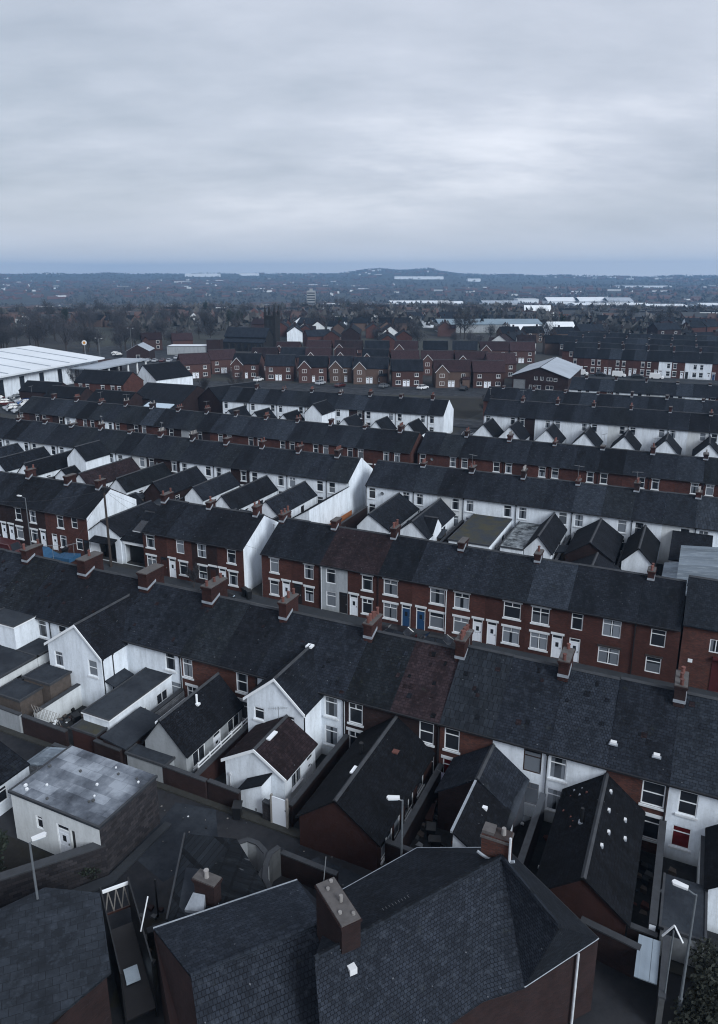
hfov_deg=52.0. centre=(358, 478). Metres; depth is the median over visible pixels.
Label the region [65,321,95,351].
bare tree
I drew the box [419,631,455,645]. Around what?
parked car
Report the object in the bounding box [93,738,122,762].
yard wall
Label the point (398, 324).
bare tree
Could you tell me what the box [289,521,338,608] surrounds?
terraced house
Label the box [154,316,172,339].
bare tree
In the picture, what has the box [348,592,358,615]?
door
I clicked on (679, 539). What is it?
extension
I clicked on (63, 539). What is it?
window
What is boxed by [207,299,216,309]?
bare tree
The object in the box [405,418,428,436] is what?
extension
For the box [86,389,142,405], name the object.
dark shed
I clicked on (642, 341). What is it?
terraced house
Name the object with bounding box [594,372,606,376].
parked car
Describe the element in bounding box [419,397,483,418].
wasteland
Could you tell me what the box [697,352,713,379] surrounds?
terraced house
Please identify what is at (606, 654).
window
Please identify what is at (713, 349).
terraced house
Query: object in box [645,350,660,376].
terraced house
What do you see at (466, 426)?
pavement
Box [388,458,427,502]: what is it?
terraced house
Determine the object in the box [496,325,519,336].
distant house
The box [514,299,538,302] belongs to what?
warehouse
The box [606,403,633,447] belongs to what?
terraced house
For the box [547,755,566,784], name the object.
window
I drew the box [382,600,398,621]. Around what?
window
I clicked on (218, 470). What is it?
window
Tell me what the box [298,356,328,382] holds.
detached house
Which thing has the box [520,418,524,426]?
window
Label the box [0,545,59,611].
terraced house
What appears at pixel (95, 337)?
bare tree
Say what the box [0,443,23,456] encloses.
extension
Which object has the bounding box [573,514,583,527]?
window
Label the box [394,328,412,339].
distant house
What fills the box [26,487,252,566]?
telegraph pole
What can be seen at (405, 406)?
terraced house
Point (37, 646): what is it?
extension
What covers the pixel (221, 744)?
railing
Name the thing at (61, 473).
extension
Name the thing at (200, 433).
window
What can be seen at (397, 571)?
terraced house
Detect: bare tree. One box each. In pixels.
[0,310,12,328]
[0,324,8,348]
[0,324,17,347]
[3,314,15,330]
[6,320,23,344]
[10,312,39,345]
[22,317,48,346]
[25,315,50,346]
[29,306,41,323]
[30,316,52,342]
[35,302,47,312]
[38,299,55,313]
[40,307,60,334]
[46,316,60,340]
[51,310,75,344]
[52,318,80,350]
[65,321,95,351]
[66,367,79,385]
[69,304,93,325]
[73,320,98,351]
[80,323,98,347]
[81,307,99,329]
[84,309,99,327]
[87,323,106,351]
[90,295,105,309]
[106,305,121,331]
[108,332,125,350]
[109,310,128,326]
[110,305,128,321]
[110,317,137,350]
[119,315,144,345]
[123,298,135,310]
[124,324,143,344]
[141,301,154,315]
[149,317,163,331]
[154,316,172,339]
[160,302,179,325]
[162,330,172,341]
[185,563,199,587]
[192,323,204,334]
[193,319,202,326]
[196,374,209,388]
[199,306,210,330]
[203,315,217,334]
[203,322,218,337]
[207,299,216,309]
[213,312,223,324]
[226,368,244,383]
[228,313,242,326]
[237,305,247,315]
[239,301,253,310]
[267,299,284,314]
[280,308,292,317]
[306,307,325,323]
[322,304,338,316]
[322,312,334,325]
[334,296,343,304]
[348,304,355,313]
[352,297,366,309]
[352,302,364,314]
[360,307,373,320]
[367,324,384,339]
[371,301,391,316]
[390,317,404,331]
[403,317,418,334]
[410,322,427,340]
[436,297,448,308]
[446,301,457,311]
[448,331,460,341]
[452,307,473,336]
[454,307,477,338]
[465,330,477,340]
[471,331,485,343]
[482,323,496,338]
[501,302,511,310]
[534,316,558,343]
[607,300,620,307]
[620,303,639,318]
[652,307,674,322]
[665,306,680,318]
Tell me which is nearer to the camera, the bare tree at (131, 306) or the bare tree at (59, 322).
the bare tree at (59, 322)
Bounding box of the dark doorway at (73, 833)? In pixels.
[72,831,76,847]
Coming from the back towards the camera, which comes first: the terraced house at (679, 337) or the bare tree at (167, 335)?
the bare tree at (167, 335)
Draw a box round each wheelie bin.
[61,547,68,552]
[70,711,80,723]
[231,800,242,819]
[241,586,248,596]
[245,588,251,598]
[426,821,435,839]
[428,834,440,846]
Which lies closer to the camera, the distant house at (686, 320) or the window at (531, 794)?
the window at (531, 794)
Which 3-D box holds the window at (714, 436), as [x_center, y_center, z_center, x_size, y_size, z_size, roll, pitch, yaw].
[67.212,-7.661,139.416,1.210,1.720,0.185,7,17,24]
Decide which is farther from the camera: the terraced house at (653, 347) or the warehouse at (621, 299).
the warehouse at (621, 299)
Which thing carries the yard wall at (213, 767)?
on the yard paving at (686, 872)
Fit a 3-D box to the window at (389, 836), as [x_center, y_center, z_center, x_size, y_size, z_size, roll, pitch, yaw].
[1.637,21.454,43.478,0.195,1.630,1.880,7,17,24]
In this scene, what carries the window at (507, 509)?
in the terraced house at (503, 496)
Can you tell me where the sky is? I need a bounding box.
[0,0,717,276]
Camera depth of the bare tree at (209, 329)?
386.06 m
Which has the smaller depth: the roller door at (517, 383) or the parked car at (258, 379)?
the roller door at (517, 383)
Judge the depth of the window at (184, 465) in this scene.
117.90 m
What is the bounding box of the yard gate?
[270,793,288,828]
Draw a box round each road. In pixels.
[193,381,487,396]
[453,420,472,425]
[516,371,717,383]
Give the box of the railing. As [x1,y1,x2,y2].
[197,717,247,768]
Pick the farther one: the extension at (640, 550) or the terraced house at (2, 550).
the extension at (640, 550)
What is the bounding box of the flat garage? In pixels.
[8,745,159,872]
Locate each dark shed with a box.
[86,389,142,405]
[137,382,204,410]
[141,399,182,408]
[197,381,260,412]
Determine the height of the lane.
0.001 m
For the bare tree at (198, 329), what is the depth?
401.82 m
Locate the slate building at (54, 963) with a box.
[0,887,111,1023]
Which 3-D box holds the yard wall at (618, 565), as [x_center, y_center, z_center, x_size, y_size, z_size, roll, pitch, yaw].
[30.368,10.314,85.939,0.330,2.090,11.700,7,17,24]
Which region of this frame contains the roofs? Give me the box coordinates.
[0,268,717,325]
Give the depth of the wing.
30.94 m
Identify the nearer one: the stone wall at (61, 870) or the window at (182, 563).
the stone wall at (61, 870)
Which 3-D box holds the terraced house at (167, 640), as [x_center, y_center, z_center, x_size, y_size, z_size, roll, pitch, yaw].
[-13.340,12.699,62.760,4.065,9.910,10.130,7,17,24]
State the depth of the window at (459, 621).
70.89 m
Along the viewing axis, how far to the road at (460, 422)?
175.06 m
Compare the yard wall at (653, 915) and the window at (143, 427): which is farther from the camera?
the window at (143, 427)
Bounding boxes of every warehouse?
[185,274,220,276]
[239,273,258,275]
[390,301,448,303]
[394,276,443,278]
[433,319,504,332]
[466,279,480,281]
[479,300,520,304]
[494,319,541,325]
[510,324,538,329]
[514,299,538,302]
[523,305,550,310]
[542,297,575,303]
[544,322,574,334]
[567,303,647,305]
[575,297,606,302]
[603,297,633,302]
[612,285,671,287]
[641,304,686,306]
[690,303,717,305]
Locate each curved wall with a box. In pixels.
[238,837,269,880]
[262,845,280,888]
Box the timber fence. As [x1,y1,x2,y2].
[330,510,351,524]
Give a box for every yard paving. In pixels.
[49,705,717,975]
[356,528,663,575]
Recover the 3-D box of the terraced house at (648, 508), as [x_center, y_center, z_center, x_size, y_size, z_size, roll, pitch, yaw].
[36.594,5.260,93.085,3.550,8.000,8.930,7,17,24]
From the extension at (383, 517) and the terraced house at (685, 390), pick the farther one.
the terraced house at (685, 390)
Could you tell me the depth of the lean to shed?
49.54 m
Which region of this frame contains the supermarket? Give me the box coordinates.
[0,346,148,397]
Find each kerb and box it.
[106,570,418,638]
[516,370,717,381]
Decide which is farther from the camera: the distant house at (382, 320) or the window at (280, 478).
the distant house at (382, 320)
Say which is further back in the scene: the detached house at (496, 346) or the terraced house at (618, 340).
the terraced house at (618, 340)
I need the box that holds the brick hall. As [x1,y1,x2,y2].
[126,342,154,359]
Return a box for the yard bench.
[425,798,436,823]
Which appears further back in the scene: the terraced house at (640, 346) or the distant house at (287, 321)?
the distant house at (287, 321)
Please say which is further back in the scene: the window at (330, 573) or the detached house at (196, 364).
the detached house at (196, 364)
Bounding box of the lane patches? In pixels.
[136,802,362,888]
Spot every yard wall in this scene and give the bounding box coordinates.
[0,705,23,732]
[21,714,68,746]
[33,683,81,721]
[51,742,66,747]
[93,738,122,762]
[146,921,166,947]
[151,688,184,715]
[162,764,207,798]
[194,723,247,778]
[207,778,240,807]
[262,798,289,827]
[280,849,338,889]
[288,734,349,826]
[341,506,367,527]
[385,839,413,862]
[394,763,443,845]
[440,520,463,542]
[495,527,513,550]
[518,792,545,867]
[555,535,570,560]
[580,916,641,979]
[616,543,625,568]
[626,922,657,942]
[648,819,666,930]
[655,928,670,1023]
[695,835,704,966]
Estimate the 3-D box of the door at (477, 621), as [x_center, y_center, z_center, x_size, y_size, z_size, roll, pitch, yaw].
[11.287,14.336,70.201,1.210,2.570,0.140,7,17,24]
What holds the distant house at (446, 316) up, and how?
on the ground at (198, 337)
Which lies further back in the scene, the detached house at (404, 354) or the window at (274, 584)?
the detached house at (404, 354)
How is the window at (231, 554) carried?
in the terraced house at (239, 565)
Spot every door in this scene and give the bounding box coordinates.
[0,521,7,537]
[7,522,14,539]
[39,528,46,546]
[52,534,58,550]
[57,823,70,852]
[83,540,88,553]
[160,556,167,575]
[167,556,176,577]
[208,564,216,579]
[213,729,220,751]
[218,566,226,576]
[281,578,290,596]
[292,581,302,604]
[307,753,312,778]
[339,592,346,613]
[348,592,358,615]
[400,602,411,626]
[415,605,426,629]
[472,616,483,642]
[486,619,498,644]
[513,379,525,388]
[551,632,564,657]
[569,638,579,661]
[714,663,717,691]
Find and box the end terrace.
[74,369,143,392]
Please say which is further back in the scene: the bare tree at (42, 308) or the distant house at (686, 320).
the bare tree at (42, 308)
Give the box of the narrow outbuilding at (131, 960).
[100,876,157,1023]
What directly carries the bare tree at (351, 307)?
on the ground at (198, 337)
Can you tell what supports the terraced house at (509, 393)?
on the ground at (198, 337)
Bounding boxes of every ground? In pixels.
[0,269,717,973]
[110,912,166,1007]
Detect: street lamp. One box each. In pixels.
[17,495,31,544]
[28,832,46,899]
[386,795,403,855]
[672,879,696,1020]
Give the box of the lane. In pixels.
[0,732,717,1023]
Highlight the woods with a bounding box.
[0,267,717,336]
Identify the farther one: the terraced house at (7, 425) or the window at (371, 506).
the terraced house at (7, 425)
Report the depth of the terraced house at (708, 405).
157.51 m
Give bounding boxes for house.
[0,414,24,446]
[0,416,7,424]
[0,464,36,537]
[0,471,9,482]
[0,539,42,593]
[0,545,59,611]
[0,548,5,556]
[2,407,31,445]
[2,476,47,544]
[15,418,49,450]
[17,386,42,419]
[20,542,103,639]
[22,473,76,546]
[28,393,56,420]
[28,422,59,448]
[40,398,65,421]
[41,420,77,454]
[43,482,88,552]
[47,568,116,637]
[51,394,80,423]
[55,425,86,452]
[63,400,88,423]
[63,475,136,555]
[70,421,104,449]
[75,316,88,326]
[75,392,105,426]
[88,402,113,427]
[88,563,164,615]
[90,313,105,326]
[91,416,115,444]
[100,398,129,428]
[104,315,113,327]
[104,429,134,462]
[113,394,138,430]
[114,432,145,460]
[122,581,180,673]
[124,315,138,327]
[125,400,156,431]
[130,427,165,468]
[137,361,192,384]
[139,407,165,433]
[140,330,162,349]
[140,488,188,576]
[143,573,227,692]
[145,422,177,466]
[153,404,183,434]
[162,430,198,473]
[164,502,210,581]
[166,409,193,436]
[170,331,192,343]
[176,352,210,378]
[178,439,209,470]
[178,595,250,697]
[180,401,210,437]
[189,496,237,583]
[195,412,221,439]
[195,436,232,479]
[207,349,235,373]
[209,410,239,441]
[212,443,244,476]
[215,500,278,591]
[215,588,299,726]
[222,386,243,413]
[224,415,251,443]
[230,353,264,378]
[230,437,266,486]
[235,380,258,411]
[239,412,270,445]
[248,388,269,414]
[248,446,280,481]
[251,317,263,327]
[251,347,278,358]
[255,418,281,446]
[255,610,328,683]
[260,506,309,599]
[262,386,286,416]
[264,354,296,380]
[266,442,303,493]
[270,415,301,448]
[276,341,301,353]
[276,389,297,418]
[280,319,290,325]
[280,320,288,336]
[280,347,307,370]
[285,451,318,488]
[286,325,302,341]
[286,420,313,449]
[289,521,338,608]
[290,386,314,418]
[297,317,324,325]
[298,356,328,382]
[300,322,310,333]
[302,328,329,345]
[303,418,333,452]
[304,391,325,410]
[305,348,331,371]
[305,445,342,503]
[306,340,332,355]
[307,320,324,328]
[314,607,382,754]
[319,517,365,613]
[320,424,347,453]
[323,328,341,347]
[323,389,343,407]
[325,455,372,514]
[327,319,347,330]
[329,356,353,382]
[332,321,345,333]
[333,316,347,323]
[334,340,363,356]
[334,393,355,424]
[335,348,357,357]
[337,422,368,456]
[341,325,360,339]
[343,323,361,339]
[343,630,416,746]
[346,530,392,617]
[348,389,373,422]
[353,316,369,330]
[353,357,389,383]
[355,415,382,467]
[362,349,389,357]
[364,340,389,348]
[364,395,385,426]
[365,321,380,337]
[365,460,399,514]
[373,316,390,325]
[373,417,404,468]
[377,519,428,627]
[378,324,397,334]
[378,329,396,338]
[378,331,396,352]
[379,320,392,327]
[379,393,403,424]
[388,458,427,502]
[389,624,473,775]
[390,350,419,371]
[391,359,423,386]
[391,430,422,462]
[394,316,410,330]
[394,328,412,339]
[394,340,418,349]
[395,396,416,429]
[405,311,422,317]
[411,392,435,427]
[411,540,459,633]
[412,465,447,513]
[417,431,445,465]
[420,314,434,327]
[421,350,453,374]
[423,340,447,349]
[427,399,453,432]
[432,359,470,387]
[437,310,454,317]
[437,320,455,336]
[437,427,470,467]
[437,454,477,526]
[439,630,513,772]
[440,314,454,318]
[446,537,498,642]
[452,340,477,352]
[454,351,487,375]
[458,435,487,470]
[462,470,497,521]
[470,360,505,387]
[474,313,493,318]
[479,341,509,352]
[480,431,513,472]
[483,385,505,419]
[483,388,505,425]
[483,551,536,651]
[484,353,516,377]
[488,333,512,340]
[488,465,527,528]
[492,643,575,816]
[495,314,514,318]
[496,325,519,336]
[500,387,518,399]
[500,390,525,430]
[502,439,531,474]
[506,331,516,340]
[509,341,535,363]
[514,476,549,526]
[515,329,526,334]
[515,333,536,352]
[515,386,535,400]
[518,401,539,440]
[521,324,544,342]
[524,545,578,658]
[525,437,557,478]
[530,389,549,401]
[534,397,560,439]
[541,465,581,540]
[542,333,567,354]
[544,667,620,822]
[546,389,567,402]
[548,443,578,480]
[550,325,574,334]
[553,403,575,443]
[559,336,571,356]
[562,340,576,362]
[562,391,581,403]
[564,307,581,309]
[565,563,643,674]
[568,331,578,335]
[569,375,588,391]
[569,400,595,443]
[569,482,606,539]
[571,334,583,341]
[572,347,586,368]
[572,444,605,483]
[573,322,604,331]
[574,342,587,349]
[578,331,589,335]
[579,391,599,404]
[582,336,593,341]
[583,378,600,392]
[584,343,600,373]
[587,342,599,347]
[588,332,598,336]
[589,406,611,445]
[591,314,608,325]
[593,335,605,342]
[595,348,610,373]
[596,393,614,406]
[596,434,627,485]
[598,330,609,336]
[598,376,617,393]
[600,343,610,347]
[601,472,640,553]
[603,337,615,342]
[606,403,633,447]
[606,666,689,853]
[607,344,624,374]
[608,332,619,337]
[610,341,623,348]
[611,315,631,327]
[612,391,633,407]
[613,379,630,394]
[614,336,627,342]
[619,332,630,337]
[620,349,635,375]
[621,343,633,348]
[622,443,656,488]
[626,338,637,343]
[627,408,650,450]
[628,377,647,395]
[629,333,640,337]
[630,395,648,408]
[630,489,666,562]
[631,563,686,682]
[632,345,649,376]
[634,317,648,329]
[634,343,647,349]
[637,338,649,343]
[640,333,652,338]
[644,381,661,396]
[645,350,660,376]
[645,406,672,450]
[646,344,658,349]
[647,321,681,334]
[647,394,668,409]
[647,438,678,491]
[648,338,660,344]
[651,334,661,338]
[658,343,671,350]
[658,346,675,377]
[658,486,702,563]
[660,337,673,344]
[660,381,679,397]
[661,317,675,322]
[662,332,674,338]
[663,691,717,866]
[665,397,684,411]
[667,411,690,454]
[670,345,683,350]
[671,351,686,378]
[672,339,683,345]
[673,334,683,339]
[674,449,708,494]
[676,383,693,398]
[678,575,717,691]
[681,320,705,332]
[682,316,699,323]
[682,330,714,335]
[683,338,696,345]
[683,344,697,351]
[683,398,704,412]
[684,333,696,339]
[684,348,701,378]
[685,409,713,455]
[692,383,711,407]
[693,317,715,320]
[694,495,717,546]
[695,340,707,345]
[696,335,706,340]
[696,346,708,351]
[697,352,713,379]
[701,319,717,331]
[702,400,717,413]
[702,457,717,496]
[707,335,717,340]
[708,341,717,346]
[708,385,717,400]
[709,347,717,352]
[709,414,717,444]
[711,353,717,380]
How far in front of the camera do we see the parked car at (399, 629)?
70.17 m
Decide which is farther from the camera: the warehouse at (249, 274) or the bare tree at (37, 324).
the warehouse at (249, 274)
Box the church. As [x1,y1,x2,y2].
[223,306,279,350]
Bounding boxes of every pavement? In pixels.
[25,546,717,697]
[72,821,171,891]
[453,418,482,421]
[453,425,479,428]
[581,376,717,384]
[668,378,715,380]
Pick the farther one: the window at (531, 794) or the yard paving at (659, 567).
the yard paving at (659, 567)
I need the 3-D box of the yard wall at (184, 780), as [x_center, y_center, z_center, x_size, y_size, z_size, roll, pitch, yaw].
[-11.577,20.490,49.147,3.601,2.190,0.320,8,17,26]
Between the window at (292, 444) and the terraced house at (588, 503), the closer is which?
the terraced house at (588, 503)
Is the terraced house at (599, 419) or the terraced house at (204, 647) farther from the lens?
the terraced house at (599, 419)
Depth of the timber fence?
102.56 m
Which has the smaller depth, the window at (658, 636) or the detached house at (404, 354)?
the window at (658, 636)
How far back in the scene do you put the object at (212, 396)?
180.14 m
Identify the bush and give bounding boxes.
[0,829,9,871]
[78,866,101,881]
[668,974,717,1023]
[688,936,717,1010]
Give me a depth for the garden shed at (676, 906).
37.58 m
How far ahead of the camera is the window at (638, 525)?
89.79 m
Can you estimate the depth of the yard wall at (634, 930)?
37.20 m
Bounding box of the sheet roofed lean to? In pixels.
[662,562,678,577]
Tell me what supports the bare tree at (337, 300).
on the ground at (198, 337)
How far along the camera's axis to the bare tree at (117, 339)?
333.20 m
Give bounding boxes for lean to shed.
[27,747,64,773]
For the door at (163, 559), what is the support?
in the terraced house at (170, 508)
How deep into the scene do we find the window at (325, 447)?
129.98 m
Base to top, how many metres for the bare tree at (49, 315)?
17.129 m
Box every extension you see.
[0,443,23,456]
[0,446,49,472]
[0,607,38,649]
[0,645,37,686]
[16,638,49,665]
[17,450,70,477]
[44,594,133,706]
[54,465,80,479]
[65,440,110,471]
[76,456,139,486]
[81,667,172,730]
[100,706,161,764]
[109,462,171,494]
[124,743,175,782]
[128,492,143,504]
[141,672,243,772]
[143,466,206,501]
[183,471,239,504]
[216,475,277,511]
[221,707,317,802]
[226,406,250,415]
[238,773,271,813]
[243,643,323,760]
[251,407,277,418]
[262,481,316,517]
[279,409,304,420]
[292,487,348,523]
[295,715,434,870]
[304,399,335,423]
[339,413,363,425]
[355,492,419,533]
[370,416,396,429]
[400,497,455,539]
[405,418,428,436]
[434,743,529,844]
[448,513,511,549]
[450,780,515,846]
[472,418,503,437]
[498,420,530,439]
[499,521,540,554]
[524,512,567,559]
[534,423,565,442]
[536,772,645,935]
[563,518,623,564]
[572,426,602,446]
[610,429,641,449]
[619,524,659,573]
[650,432,681,454]
[668,530,712,561]
[692,436,717,457]
[704,824,717,933]
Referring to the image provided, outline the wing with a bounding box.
[140,879,319,1023]
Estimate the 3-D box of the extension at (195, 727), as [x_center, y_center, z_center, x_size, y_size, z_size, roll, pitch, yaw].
[-11.902,17.771,53.403,3.940,4.950,6.840,7,17,24]
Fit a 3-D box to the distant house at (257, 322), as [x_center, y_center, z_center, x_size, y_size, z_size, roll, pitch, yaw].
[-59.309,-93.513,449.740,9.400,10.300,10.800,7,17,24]
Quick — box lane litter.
[139,805,343,966]
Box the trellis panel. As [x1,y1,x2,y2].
[31,705,60,724]
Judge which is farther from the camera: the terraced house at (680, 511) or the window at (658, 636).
the terraced house at (680, 511)
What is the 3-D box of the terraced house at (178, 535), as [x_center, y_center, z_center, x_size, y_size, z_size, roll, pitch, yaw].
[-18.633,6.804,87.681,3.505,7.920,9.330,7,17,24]
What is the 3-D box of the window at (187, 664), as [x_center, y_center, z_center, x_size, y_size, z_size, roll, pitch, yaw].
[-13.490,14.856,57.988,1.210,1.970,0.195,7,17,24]
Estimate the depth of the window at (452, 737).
49.16 m
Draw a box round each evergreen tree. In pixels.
[60,306,69,322]
[225,308,233,323]
[235,310,242,321]
[559,313,565,321]
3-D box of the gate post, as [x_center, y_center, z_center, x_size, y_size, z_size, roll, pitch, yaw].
[-10.779,22.357,39.239,0.100,2.500,0.087,7,17,24]
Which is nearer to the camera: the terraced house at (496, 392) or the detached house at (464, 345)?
the terraced house at (496, 392)
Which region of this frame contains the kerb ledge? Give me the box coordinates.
[0,725,703,981]
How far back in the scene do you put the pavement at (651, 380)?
243.36 m
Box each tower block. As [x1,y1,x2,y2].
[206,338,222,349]
[307,289,315,303]
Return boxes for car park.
[0,343,176,414]
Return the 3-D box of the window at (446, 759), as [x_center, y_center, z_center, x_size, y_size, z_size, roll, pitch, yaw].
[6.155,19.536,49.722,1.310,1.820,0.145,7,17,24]
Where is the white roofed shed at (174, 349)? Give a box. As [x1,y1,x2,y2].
[167,344,206,354]
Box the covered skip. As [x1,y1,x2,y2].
[52,552,80,563]
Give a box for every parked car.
[0,400,13,405]
[2,403,18,408]
[5,405,17,411]
[10,395,19,400]
[11,406,21,413]
[198,589,234,597]
[253,377,263,381]
[315,380,325,384]
[334,382,345,387]
[378,383,389,387]
[382,623,416,637]
[417,384,428,389]
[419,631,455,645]
[459,385,467,390]
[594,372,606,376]
[631,373,643,378]
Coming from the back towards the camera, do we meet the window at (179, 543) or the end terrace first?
the end terrace
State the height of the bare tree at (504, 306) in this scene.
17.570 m
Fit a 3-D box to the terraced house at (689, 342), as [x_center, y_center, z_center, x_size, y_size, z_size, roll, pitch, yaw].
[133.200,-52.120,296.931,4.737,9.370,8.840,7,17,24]
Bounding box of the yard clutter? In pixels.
[52,707,676,922]
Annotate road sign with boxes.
[662,925,683,992]
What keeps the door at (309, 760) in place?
in the extension at (281, 750)
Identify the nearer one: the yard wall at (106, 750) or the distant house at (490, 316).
the yard wall at (106, 750)
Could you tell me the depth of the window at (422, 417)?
157.63 m
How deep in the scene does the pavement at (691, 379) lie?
245.67 m
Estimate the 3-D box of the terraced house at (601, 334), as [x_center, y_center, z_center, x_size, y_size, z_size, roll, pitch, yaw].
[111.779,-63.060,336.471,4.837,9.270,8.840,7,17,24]
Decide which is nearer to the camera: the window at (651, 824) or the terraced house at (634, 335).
the window at (651, 824)
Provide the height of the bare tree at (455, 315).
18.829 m
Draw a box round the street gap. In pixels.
[455,417,482,433]
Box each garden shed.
[0,678,43,716]
[22,663,71,703]
[130,492,144,501]
[154,498,174,504]
[437,529,446,540]
[554,545,567,560]
[658,872,707,966]
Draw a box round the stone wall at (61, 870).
[0,842,108,907]
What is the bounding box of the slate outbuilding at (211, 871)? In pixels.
[166,832,266,921]
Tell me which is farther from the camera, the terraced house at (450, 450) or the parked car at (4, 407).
the parked car at (4, 407)
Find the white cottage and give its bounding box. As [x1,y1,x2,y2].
[0,741,29,815]
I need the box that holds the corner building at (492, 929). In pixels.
[313,822,598,1023]
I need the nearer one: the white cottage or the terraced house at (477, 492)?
the white cottage
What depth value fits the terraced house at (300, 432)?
133.08 m
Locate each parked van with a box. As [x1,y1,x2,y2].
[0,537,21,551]
[581,369,588,374]
[612,371,625,377]
[649,372,663,379]
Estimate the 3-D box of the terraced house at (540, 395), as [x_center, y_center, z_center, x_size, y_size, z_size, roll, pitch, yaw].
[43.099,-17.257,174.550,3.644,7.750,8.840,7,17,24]
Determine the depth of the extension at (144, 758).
50.37 m
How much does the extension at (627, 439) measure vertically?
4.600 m
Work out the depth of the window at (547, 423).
152.26 m
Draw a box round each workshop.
[88,500,158,563]
[120,510,154,567]
[510,356,582,390]
[677,545,717,639]
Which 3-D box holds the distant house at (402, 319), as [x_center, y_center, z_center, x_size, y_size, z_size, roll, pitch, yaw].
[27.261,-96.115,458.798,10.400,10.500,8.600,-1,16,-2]
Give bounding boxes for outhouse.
[573,552,621,569]
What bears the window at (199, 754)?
in the extension at (195, 727)
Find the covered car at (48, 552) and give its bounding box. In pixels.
[42,546,58,557]
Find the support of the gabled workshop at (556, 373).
on the ground at (198, 337)
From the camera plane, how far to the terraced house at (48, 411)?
158.22 m
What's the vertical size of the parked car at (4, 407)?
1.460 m
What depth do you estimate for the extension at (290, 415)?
164.35 m
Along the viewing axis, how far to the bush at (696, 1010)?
33.29 m
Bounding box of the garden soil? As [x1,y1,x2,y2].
[0,835,51,871]
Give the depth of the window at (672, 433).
142.41 m
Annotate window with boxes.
[0,380,4,396]
[0,784,7,803]
[14,507,22,521]
[15,525,24,539]
[19,376,24,386]
[24,442,27,450]
[29,510,36,523]
[29,527,37,542]
[36,815,43,828]
[37,620,48,639]
[39,372,43,380]
[51,446,55,454]
[54,650,64,668]
[57,369,62,381]
[57,515,64,529]
[58,625,65,632]
[60,535,66,547]
[71,518,77,528]
[76,538,83,550]
[88,659,98,679]
[139,457,144,467]
[141,425,145,432]
[145,534,155,549]
[146,553,156,565]
[148,458,153,465]
[157,688,167,705]
[164,653,176,673]
[168,428,173,435]
[171,461,176,472]
[172,681,180,692]
[175,539,183,553]
[178,559,188,576]
[182,463,186,470]
[182,658,193,680]
[185,682,197,694]
[193,743,207,771]
[196,543,205,557]
[197,431,201,439]
[197,563,207,579]
[205,466,211,476]
[216,467,220,476]
[217,433,222,441]
[226,549,236,565]
[227,569,238,587]
[228,712,240,736]
[235,672,248,694]
[238,697,247,722]
[240,470,246,481]
[249,437,253,444]
[252,472,257,480]
[253,706,265,722]
[268,556,279,574]
[268,578,279,596]
[278,405,282,412]
[278,475,283,486]
[279,440,284,448]
[289,441,294,449]
[289,477,294,487]
[291,766,303,793]
[303,563,313,579]
[303,584,314,602]
[313,444,318,451]
[316,481,323,492]
[317,496,322,502]
[323,445,328,453]
[323,696,338,720]
[323,724,337,747]
[326,568,335,583]
[326,591,335,606]
[329,482,334,493]
[346,726,362,746]
[347,447,352,456]
[347,702,363,727]
[357,410,361,418]
[358,449,363,458]
[360,573,373,592]
[360,596,373,614]
[366,412,370,419]
[368,487,375,499]
[369,503,374,511]
[380,828,391,864]
[382,577,398,597]
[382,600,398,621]
[383,451,389,460]
[394,452,400,461]
[394,815,399,838]
[397,414,401,421]
[403,492,409,499]
[404,793,412,821]
[415,493,422,505]
[416,776,424,798]
[419,453,425,463]
[419,721,434,747]
[420,415,424,423]
[428,609,444,630]
[429,416,433,423]
[429,586,444,606]
[431,757,433,775]
[441,754,452,772]
[442,728,459,754]
[450,457,456,467]
[451,498,458,510]
[452,614,469,633]
[453,590,470,611]
[454,516,458,526]
[461,458,467,468]
[465,500,473,512]
[492,461,500,472]
[501,624,520,646]
[502,505,511,518]
[502,600,522,621]
[505,463,512,473]
[510,417,514,424]
[518,507,526,520]
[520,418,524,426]
[523,749,541,774]
[524,782,538,807]
[528,629,549,652]
[530,605,550,626]
[538,466,545,477]
[544,787,561,813]
[545,420,549,428]
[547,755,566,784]
[551,467,559,478]
[555,421,559,429]
[558,512,566,525]
[571,612,583,630]
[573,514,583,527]
[581,423,586,431]
[585,471,594,482]
[592,424,596,432]
[597,644,620,665]
[599,473,608,484]
[602,618,621,638]
[617,520,626,533]
[618,426,624,434]
[630,427,635,435]
[634,522,643,532]
[638,780,665,811]
[639,477,645,488]
[642,812,662,843]
[644,654,662,673]
[650,478,660,490]
[650,627,667,647]
[658,429,664,437]
[668,824,691,853]
[670,430,675,438]
[675,790,698,820]
[680,528,689,531]
[689,482,699,494]
[699,433,705,441]
[699,530,708,534]
[704,484,713,496]
[709,639,717,652]
[711,434,717,442]
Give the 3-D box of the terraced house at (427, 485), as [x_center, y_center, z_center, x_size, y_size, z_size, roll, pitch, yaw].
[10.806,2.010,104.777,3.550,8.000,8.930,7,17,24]
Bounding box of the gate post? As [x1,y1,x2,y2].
[154,879,158,917]
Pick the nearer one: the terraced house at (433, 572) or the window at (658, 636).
the window at (658, 636)
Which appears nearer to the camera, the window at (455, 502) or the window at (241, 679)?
the window at (241, 679)
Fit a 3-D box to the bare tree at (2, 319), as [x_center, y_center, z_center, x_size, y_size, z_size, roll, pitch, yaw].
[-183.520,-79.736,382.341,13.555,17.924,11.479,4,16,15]
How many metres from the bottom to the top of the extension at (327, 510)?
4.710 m
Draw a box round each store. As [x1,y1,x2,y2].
[18,380,67,398]
[43,385,92,400]
[70,718,107,753]
[424,515,441,540]
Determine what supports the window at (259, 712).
in the extension at (289, 689)

